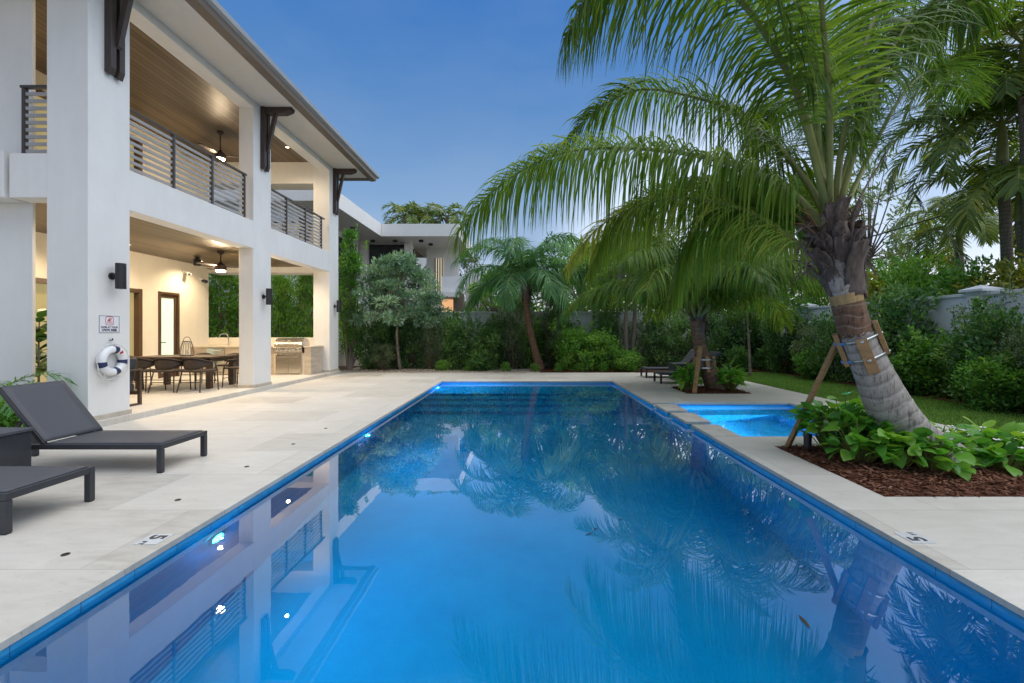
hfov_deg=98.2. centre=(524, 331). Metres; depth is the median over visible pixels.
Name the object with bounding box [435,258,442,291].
window
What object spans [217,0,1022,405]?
sky
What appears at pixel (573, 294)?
background tree
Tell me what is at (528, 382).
pool shell
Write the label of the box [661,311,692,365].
hedge shrub
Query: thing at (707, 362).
brace blocks
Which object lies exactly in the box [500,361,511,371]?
mound plant
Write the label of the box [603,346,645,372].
bright shrub
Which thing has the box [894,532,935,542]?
depth marker
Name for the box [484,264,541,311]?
background tree
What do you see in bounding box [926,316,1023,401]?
hedge shrub
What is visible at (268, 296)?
wall sconce
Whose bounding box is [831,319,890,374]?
brace blocks
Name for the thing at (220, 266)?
ceiling fan
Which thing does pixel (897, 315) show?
hedge shrub
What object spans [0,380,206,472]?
sun lounger
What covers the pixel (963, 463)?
philodendron
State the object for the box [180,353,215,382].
wicker chair
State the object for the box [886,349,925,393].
hedge shrub
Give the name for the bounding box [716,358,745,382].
philodendron
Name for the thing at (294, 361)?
door
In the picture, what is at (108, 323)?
pool sign
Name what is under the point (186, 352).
wire lantern
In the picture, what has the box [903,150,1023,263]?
feather palm
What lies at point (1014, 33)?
feather palm
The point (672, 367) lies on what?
side table
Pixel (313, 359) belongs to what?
outdoor kitchen
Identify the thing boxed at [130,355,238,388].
dining table
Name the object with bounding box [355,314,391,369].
hedge shrub
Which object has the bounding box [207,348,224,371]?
appliance door
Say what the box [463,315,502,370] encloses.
hedge shrub
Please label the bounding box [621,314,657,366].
olive shrub
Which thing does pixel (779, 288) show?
background tree
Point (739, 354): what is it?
leafy clump
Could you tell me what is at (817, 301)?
tall shrub
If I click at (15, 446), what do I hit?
side table
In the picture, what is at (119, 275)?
wall sconce
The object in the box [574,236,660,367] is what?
multi trunk tree
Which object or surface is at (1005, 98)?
feather palm
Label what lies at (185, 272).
security camera
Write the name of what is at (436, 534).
pool water
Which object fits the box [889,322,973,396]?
bright shrub
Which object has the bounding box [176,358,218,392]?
wicker chair
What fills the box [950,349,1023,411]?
bright shrub
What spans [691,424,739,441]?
stepping stone
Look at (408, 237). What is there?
neighbour house
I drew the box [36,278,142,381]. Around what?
sliding door
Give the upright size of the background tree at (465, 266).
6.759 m
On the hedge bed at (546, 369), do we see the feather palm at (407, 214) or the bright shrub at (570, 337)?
the bright shrub at (570, 337)
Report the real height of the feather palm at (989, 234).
6.037 m
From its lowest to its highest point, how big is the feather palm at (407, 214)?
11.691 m
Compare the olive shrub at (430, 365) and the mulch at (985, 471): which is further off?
the olive shrub at (430, 365)
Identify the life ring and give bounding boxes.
[96,338,128,380]
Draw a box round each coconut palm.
[446,0,1023,467]
[450,232,590,369]
[561,215,872,389]
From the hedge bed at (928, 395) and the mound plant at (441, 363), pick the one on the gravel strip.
the mound plant at (441, 363)
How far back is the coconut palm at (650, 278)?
9.42 m
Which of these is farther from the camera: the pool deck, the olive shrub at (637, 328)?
the olive shrub at (637, 328)
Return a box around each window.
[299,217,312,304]
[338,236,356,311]
[369,244,403,309]
[413,249,425,294]
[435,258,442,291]
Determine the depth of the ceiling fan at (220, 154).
11.22 m
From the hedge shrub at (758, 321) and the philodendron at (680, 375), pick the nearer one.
the philodendron at (680, 375)
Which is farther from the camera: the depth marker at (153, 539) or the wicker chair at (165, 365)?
the wicker chair at (165, 365)
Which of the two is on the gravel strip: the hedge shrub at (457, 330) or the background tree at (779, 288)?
the hedge shrub at (457, 330)
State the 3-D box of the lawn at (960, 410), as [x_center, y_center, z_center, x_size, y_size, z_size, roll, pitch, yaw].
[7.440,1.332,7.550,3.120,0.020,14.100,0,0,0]
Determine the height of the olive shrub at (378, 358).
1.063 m
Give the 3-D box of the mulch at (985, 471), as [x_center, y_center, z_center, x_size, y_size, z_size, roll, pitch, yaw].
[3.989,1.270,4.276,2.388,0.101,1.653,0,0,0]
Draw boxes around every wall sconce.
[108,263,126,288]
[262,288,271,304]
[334,300,340,311]
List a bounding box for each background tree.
[459,255,484,307]
[464,270,520,311]
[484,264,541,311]
[530,231,595,311]
[552,233,613,311]
[589,231,641,311]
[742,241,801,307]
[748,242,820,304]
[790,279,826,305]
[844,140,919,295]
[866,258,941,296]
[877,217,970,292]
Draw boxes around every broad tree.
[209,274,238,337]
[271,275,303,336]
[286,275,312,336]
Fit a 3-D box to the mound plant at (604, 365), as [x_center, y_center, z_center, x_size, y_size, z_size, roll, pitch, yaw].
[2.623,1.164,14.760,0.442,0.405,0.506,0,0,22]
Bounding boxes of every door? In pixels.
[36,90,142,175]
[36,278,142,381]
[158,291,179,378]
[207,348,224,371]
[276,355,287,372]
[288,355,301,372]
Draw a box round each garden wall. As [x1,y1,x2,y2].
[217,312,756,365]
[759,285,1023,403]
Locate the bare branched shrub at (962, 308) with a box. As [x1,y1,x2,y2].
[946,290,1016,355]
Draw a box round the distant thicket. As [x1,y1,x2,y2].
[359,302,775,311]
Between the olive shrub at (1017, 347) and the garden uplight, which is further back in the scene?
the olive shrub at (1017, 347)
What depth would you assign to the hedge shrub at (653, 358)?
15.72 m
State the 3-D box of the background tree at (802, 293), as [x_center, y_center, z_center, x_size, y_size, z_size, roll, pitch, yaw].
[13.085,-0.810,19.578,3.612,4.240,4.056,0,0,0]
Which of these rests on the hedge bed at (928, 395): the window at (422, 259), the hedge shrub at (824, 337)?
the hedge shrub at (824, 337)
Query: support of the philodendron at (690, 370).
on the mulch bed at (711, 392)
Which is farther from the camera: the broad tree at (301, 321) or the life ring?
the broad tree at (301, 321)
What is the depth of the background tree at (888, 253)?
18.33 m
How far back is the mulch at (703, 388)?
9.57 m
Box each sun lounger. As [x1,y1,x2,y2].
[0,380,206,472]
[0,466,94,534]
[640,349,694,377]
[653,351,720,383]
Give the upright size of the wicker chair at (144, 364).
0.701 m
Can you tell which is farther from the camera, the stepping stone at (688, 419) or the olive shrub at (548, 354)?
the olive shrub at (548, 354)
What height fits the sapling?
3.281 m
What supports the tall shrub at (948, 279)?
on the ground at (341, 368)
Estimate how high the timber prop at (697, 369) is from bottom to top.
0.994 m
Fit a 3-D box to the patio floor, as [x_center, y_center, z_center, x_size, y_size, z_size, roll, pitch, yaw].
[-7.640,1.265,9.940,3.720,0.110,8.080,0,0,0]
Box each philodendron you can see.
[668,362,703,390]
[673,362,702,386]
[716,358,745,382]
[716,364,749,390]
[785,400,877,451]
[812,391,866,445]
[816,409,906,462]
[842,402,929,458]
[848,423,947,469]
[889,427,983,481]
[930,420,974,443]
[949,416,1023,445]
[956,428,1023,466]
[964,441,1023,476]
[995,435,1023,457]
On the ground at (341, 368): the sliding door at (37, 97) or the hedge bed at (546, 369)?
the hedge bed at (546, 369)
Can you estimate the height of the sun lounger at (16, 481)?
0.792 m
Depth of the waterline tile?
2.83 m
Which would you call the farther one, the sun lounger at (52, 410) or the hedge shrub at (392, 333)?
the hedge shrub at (392, 333)
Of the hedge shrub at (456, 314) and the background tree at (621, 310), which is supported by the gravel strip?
the hedge shrub at (456, 314)
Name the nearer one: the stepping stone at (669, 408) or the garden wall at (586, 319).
the stepping stone at (669, 408)
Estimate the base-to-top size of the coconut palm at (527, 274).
4.741 m
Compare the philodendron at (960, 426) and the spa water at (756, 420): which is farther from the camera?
the spa water at (756, 420)
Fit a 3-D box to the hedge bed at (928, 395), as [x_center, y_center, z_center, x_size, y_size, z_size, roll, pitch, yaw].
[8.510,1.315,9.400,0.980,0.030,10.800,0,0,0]
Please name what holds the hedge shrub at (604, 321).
on the hedge bed at (546, 369)
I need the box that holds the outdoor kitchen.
[191,333,323,374]
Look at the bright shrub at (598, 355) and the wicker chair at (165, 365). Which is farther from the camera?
the bright shrub at (598, 355)
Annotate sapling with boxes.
[724,285,783,375]
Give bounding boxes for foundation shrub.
[0,383,15,426]
[0,397,25,426]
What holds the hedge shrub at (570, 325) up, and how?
on the hedge bed at (546, 369)
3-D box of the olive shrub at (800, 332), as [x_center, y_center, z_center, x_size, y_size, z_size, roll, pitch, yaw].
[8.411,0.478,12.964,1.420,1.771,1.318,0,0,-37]
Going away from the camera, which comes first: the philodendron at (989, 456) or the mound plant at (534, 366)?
the philodendron at (989, 456)
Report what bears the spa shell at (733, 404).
on the ground at (341, 368)
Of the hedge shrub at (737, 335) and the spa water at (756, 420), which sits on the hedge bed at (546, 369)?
the hedge shrub at (737, 335)
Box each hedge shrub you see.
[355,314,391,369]
[369,314,410,367]
[388,309,431,368]
[422,307,469,368]
[436,316,479,370]
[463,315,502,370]
[485,312,523,368]
[536,307,580,367]
[587,300,623,367]
[636,311,677,366]
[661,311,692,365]
[685,308,738,367]
[719,306,762,369]
[743,302,784,369]
[758,292,815,373]
[800,307,854,382]
[865,280,941,392]
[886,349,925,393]
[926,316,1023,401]
[938,292,1023,408]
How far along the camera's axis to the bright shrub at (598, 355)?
14.91 m
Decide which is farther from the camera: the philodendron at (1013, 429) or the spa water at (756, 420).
the spa water at (756, 420)
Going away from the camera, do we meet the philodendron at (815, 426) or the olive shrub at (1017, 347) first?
the philodendron at (815, 426)
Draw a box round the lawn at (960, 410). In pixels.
[749,372,1023,428]
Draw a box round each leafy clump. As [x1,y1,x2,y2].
[470,346,491,370]
[722,343,753,370]
[755,344,778,371]
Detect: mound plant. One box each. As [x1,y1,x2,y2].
[434,359,449,370]
[462,358,477,370]
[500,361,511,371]
[531,363,540,371]
[553,361,565,371]
[573,363,583,370]
[596,362,608,370]
[626,363,636,372]
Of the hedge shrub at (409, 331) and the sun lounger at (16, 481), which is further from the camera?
the hedge shrub at (409, 331)
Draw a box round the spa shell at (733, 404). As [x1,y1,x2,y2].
[676,404,795,406]
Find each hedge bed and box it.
[540,366,767,371]
[770,371,1023,413]
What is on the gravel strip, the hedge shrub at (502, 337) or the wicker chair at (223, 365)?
the hedge shrub at (502, 337)
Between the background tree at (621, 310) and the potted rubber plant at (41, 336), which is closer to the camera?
the potted rubber plant at (41, 336)
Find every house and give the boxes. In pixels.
[0,0,379,420]
[209,189,492,311]
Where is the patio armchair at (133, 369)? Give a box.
[130,358,142,405]
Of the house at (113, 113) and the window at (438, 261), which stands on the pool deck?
the house at (113, 113)
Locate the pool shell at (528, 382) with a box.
[442,382,651,404]
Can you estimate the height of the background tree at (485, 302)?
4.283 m
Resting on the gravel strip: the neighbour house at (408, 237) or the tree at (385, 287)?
the tree at (385, 287)
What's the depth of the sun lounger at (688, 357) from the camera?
12.78 m
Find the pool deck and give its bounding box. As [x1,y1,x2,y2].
[0,373,1023,650]
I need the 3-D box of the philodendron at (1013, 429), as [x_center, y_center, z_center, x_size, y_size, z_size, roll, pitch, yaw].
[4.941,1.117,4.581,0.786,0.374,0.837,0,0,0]
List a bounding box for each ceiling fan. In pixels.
[196,251,238,271]
[197,130,238,160]
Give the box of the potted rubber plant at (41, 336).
[36,308,46,381]
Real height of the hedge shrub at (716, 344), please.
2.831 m
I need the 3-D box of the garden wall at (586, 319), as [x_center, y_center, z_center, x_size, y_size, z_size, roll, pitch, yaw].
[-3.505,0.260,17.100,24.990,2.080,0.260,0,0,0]
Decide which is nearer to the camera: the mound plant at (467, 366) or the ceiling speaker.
the ceiling speaker
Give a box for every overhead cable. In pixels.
[861,142,1014,208]
[868,196,997,237]
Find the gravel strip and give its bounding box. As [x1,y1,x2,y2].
[341,366,539,372]
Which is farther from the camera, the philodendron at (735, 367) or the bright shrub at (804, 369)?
the bright shrub at (804, 369)
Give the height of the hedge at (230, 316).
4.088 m
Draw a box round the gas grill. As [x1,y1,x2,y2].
[273,338,308,374]
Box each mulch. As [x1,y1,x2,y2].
[671,386,749,393]
[780,443,1023,496]
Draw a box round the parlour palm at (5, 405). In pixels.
[0,370,77,418]
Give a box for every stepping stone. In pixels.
[655,404,687,414]
[670,413,710,426]
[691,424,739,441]
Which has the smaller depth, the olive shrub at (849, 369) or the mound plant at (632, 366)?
the olive shrub at (849, 369)
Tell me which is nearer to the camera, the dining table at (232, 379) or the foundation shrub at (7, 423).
the foundation shrub at (7, 423)
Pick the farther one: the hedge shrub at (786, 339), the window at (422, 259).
the window at (422, 259)
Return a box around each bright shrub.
[513,311,553,367]
[548,317,595,369]
[573,327,623,370]
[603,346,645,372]
[790,346,830,379]
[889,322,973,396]
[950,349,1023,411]
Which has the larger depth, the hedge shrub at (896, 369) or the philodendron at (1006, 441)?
the hedge shrub at (896, 369)
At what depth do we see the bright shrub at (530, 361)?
16.09 m
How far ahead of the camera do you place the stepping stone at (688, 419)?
6.63 m
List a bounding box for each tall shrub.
[792,279,829,325]
[864,267,906,301]
[874,247,952,298]
[912,253,1006,297]
[952,246,1023,294]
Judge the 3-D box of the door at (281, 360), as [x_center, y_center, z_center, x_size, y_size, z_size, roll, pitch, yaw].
[-6.852,0.900,12.519,0.356,0.520,0.078,0,0,0]
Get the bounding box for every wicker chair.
[130,358,164,392]
[148,358,190,392]
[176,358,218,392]
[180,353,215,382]
[214,353,238,382]
[222,358,238,387]
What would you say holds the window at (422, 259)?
in the neighbour house at (408, 237)
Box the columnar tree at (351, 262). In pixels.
[338,224,368,369]
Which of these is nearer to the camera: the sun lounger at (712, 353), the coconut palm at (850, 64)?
the coconut palm at (850, 64)
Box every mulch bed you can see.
[673,387,748,393]
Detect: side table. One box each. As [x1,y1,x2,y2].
[0,427,34,465]
[668,362,690,379]
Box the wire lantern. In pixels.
[179,337,194,355]
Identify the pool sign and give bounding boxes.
[98,315,119,332]
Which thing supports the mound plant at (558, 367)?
on the hedge bed at (546, 369)
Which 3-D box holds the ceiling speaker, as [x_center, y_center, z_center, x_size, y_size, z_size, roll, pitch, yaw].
[-8.557,-1.840,11.600,0.170,0.220,0.170,0,0,0]
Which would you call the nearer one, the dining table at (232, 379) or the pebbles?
the dining table at (232, 379)
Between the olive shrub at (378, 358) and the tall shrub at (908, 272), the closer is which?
the tall shrub at (908, 272)
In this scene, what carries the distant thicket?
on the ground at (341, 368)
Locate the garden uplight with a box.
[803,433,811,450]
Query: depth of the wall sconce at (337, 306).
13.61 m
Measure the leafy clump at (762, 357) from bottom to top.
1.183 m
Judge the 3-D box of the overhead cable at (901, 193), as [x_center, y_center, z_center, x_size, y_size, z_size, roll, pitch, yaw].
[13.374,-5.273,14.999,0.028,1.903,7.193,0,0,-33]
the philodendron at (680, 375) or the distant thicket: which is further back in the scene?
the distant thicket
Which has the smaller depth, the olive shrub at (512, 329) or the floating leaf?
the floating leaf
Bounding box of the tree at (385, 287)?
[344,250,451,369]
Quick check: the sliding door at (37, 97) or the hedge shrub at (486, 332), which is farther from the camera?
the hedge shrub at (486, 332)
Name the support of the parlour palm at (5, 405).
on the house bed
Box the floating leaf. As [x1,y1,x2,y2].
[799,615,810,628]
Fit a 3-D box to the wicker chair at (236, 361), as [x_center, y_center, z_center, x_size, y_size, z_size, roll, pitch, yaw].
[-6.332,0.862,9.900,0.509,0.701,0.598,0,0,0]
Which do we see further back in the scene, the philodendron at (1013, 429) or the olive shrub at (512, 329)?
the olive shrub at (512, 329)
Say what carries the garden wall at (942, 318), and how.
on the ground at (341, 368)
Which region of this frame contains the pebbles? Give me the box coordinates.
[350,369,530,372]
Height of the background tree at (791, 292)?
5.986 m
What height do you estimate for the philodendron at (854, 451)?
0.548 m
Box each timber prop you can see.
[692,346,702,393]
[785,342,836,446]
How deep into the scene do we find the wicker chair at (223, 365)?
10.51 m
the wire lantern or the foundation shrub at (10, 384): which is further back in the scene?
the wire lantern
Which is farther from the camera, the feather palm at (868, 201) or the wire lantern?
the feather palm at (868, 201)
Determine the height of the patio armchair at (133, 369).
0.786 m
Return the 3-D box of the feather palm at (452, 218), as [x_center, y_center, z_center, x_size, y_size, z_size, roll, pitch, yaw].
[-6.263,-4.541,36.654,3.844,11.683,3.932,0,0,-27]
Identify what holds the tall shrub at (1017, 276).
on the ground at (341, 368)
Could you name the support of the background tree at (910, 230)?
on the ground at (341, 368)
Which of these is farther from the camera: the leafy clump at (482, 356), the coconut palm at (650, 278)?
the leafy clump at (482, 356)
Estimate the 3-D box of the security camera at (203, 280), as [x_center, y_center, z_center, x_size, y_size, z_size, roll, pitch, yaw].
[-9.386,-1.516,13.000,0.244,0.188,0.141,0,0,11]
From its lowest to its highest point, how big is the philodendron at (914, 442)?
0.409 m
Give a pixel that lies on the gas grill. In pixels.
(288, 356)
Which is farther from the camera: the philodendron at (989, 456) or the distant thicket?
the distant thicket
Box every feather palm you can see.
[382,200,425,223]
[405,202,445,289]
[428,202,473,228]
[756,168,875,303]
[871,34,1023,272]
[893,191,1015,287]
[897,0,1023,263]
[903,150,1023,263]
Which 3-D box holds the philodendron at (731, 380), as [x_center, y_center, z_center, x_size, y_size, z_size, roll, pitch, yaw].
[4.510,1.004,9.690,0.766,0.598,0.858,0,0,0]
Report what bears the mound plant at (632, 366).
on the hedge bed at (546, 369)
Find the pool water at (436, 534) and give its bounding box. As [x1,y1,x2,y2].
[0,384,1023,682]
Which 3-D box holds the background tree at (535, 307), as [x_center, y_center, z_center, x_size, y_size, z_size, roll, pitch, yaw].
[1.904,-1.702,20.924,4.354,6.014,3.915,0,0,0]
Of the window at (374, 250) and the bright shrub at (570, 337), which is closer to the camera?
the bright shrub at (570, 337)
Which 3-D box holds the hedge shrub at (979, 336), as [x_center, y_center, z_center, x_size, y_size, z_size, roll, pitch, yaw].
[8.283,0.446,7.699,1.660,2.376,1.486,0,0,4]
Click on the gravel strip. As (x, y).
(394, 371)
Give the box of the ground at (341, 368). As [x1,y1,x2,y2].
[338,366,766,404]
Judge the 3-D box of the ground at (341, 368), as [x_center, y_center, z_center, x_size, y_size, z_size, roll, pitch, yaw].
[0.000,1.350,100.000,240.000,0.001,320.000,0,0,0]
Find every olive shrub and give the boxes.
[366,340,396,369]
[414,314,446,368]
[494,296,534,368]
[534,290,563,367]
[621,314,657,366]
[789,318,831,375]
[836,303,891,381]
[976,269,1023,408]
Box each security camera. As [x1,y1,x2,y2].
[182,269,190,275]
[199,277,207,282]
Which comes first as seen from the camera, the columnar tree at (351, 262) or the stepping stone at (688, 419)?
the stepping stone at (688, 419)
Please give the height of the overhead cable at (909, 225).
2.032 m
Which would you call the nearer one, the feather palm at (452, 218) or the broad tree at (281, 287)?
the broad tree at (281, 287)
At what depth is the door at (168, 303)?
11.90 m
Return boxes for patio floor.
[97,370,340,426]
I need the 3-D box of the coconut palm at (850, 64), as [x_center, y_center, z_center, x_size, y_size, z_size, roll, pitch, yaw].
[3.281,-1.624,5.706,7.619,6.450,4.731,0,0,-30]
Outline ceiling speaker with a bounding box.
[193,257,200,265]
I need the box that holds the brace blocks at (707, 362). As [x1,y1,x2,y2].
[692,356,715,371]
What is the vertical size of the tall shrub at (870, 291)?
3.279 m
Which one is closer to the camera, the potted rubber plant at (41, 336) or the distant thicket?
the potted rubber plant at (41, 336)
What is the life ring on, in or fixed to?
hanging from the house at (113, 113)
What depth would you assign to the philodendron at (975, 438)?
4.36 m
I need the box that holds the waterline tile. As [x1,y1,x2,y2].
[0,383,1023,656]
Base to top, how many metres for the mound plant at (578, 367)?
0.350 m
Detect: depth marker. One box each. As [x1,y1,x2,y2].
[133,534,173,544]
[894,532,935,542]
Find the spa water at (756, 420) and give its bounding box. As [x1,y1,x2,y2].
[653,406,817,440]

